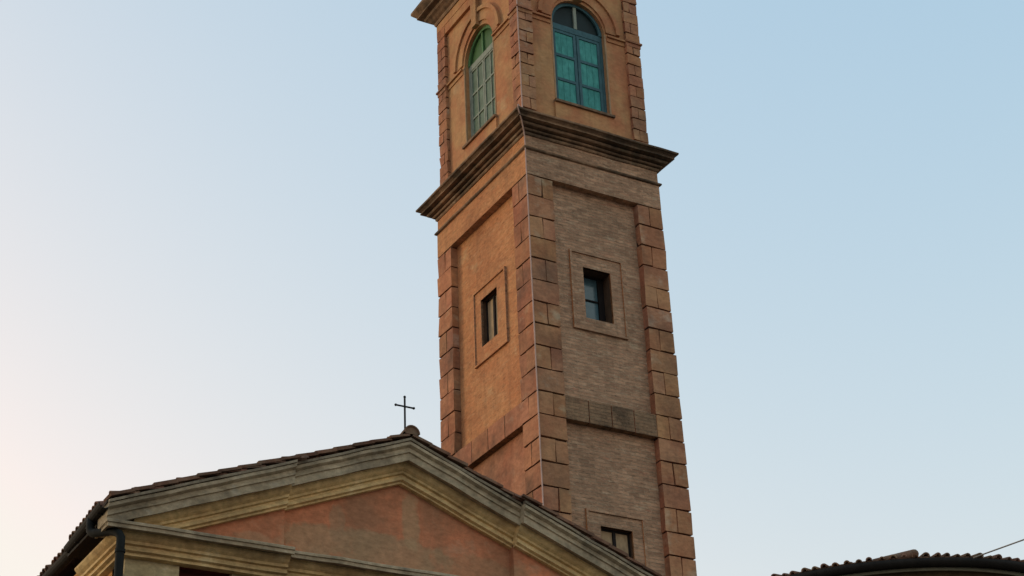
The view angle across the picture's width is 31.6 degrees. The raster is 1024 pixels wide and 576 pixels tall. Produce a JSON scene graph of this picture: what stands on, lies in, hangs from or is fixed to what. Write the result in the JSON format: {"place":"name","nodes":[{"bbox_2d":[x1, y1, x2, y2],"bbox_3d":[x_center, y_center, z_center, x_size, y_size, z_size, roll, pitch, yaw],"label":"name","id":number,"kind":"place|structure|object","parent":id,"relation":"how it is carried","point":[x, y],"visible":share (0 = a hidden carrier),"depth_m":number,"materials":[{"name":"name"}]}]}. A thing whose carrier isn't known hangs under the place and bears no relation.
{"place":"outdoors","nodes":[
{"label":"outdoors","id":0,"kind":"place"},
{"bbox_2d":[38,425,661,575],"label":"church","id":1,"kind":"structure","parent":0,"point":[407,501],"depth_m":32.65,"materials":[{"name":"red paint"}]},
{"bbox_2d":[394,396,414,428],"bbox_3d":[-2.017,2.464,34.080,0.434,0.970,0.051,14,-33,-27],"label":"iron cross","id":2,"kind":"object","parent":1,"relation":"on","point":[404,405],"visible":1,"depth_m":34.16,"materials":[{"name":"black metal"}]},
{"bbox_2d":[0,0,1023,575],"label":"sky","id":3,"kind":"structure","parent":0,"point":[216,251],"materials":[{"name":"blue"}]},
{"bbox_2d":[411,0,696,575],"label":"bell tower","id":4,"kind":"structure","parent":0,"point":[558,380],"depth_m":45.57,"materials":[{"name":"brick"}]},
{"bbox_2d":[468,25,495,136],"bbox_3d":[-0.748,-5.634,49.155,0.095,3.490,1.660,14,-33,-27],"label":"belfry window","id":5,"kind":"structure","parent":4,"relation":"in","point":[480,62],"depth_m":49.34,"materials":[{"name":"green glass"}]},
{"bbox_2d":[472,266,508,368],"bbox_3d":[-0.447,0.770,45.601,0.298,2.130,1.676,14,-33,-27],"label":"window","id":6,"kind":"structure","parent":4,"relation":"in","point":[490,301],"depth_m":45.73,"materials":[{"name":"brown brick"}]},
{"bbox_2d":[552,3,606,112],"bbox_3d":[1.737,-6.156,48.373,1.710,3.555,0.100,14,-33,-27],"label":"belfry window","id":7,"kind":"structure","parent":4,"relation":"in","point":[578,53],"depth_m":48.42,"materials":[{"name":"teal glass"}]},
{"bbox_2d":[568,248,628,339],"bbox_3d":[2.031,0.242,44.895,1.565,2.210,0.491,14,-33,-27],"label":"window","id":8,"kind":"structure","parent":4,"relation":"in","point":[596,281],"depth_m":44.95,"materials":[{"name":"brown brick"}]},
{"bbox_2d":[585,508,648,567],"bbox_3d":[2.377,6.225,41.478,1.606,2.185,0.283,14,-33,-27],"label":"window","id":9,"kind":"structure","parent":4,"relation":"in","point":[627,533],"depth_m":41.82,"materials":[{"name":"brown brick"}]},
{"bbox_2d":[771,549,1023,575],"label":"roof","id":10,"kind":"structure","parent":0,"point":[912,562],"depth_m":21.63,"materials":[{"name":"tile"}]},
{"bbox_2d":[973,539,1023,557],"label":"overhead wire","id":11,"kind":"object","parent":10,"relation":"attached to","point":[998,548],"visible":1,"depth_m":21.49,"materials":[{"name":"black metal"}]}
]}

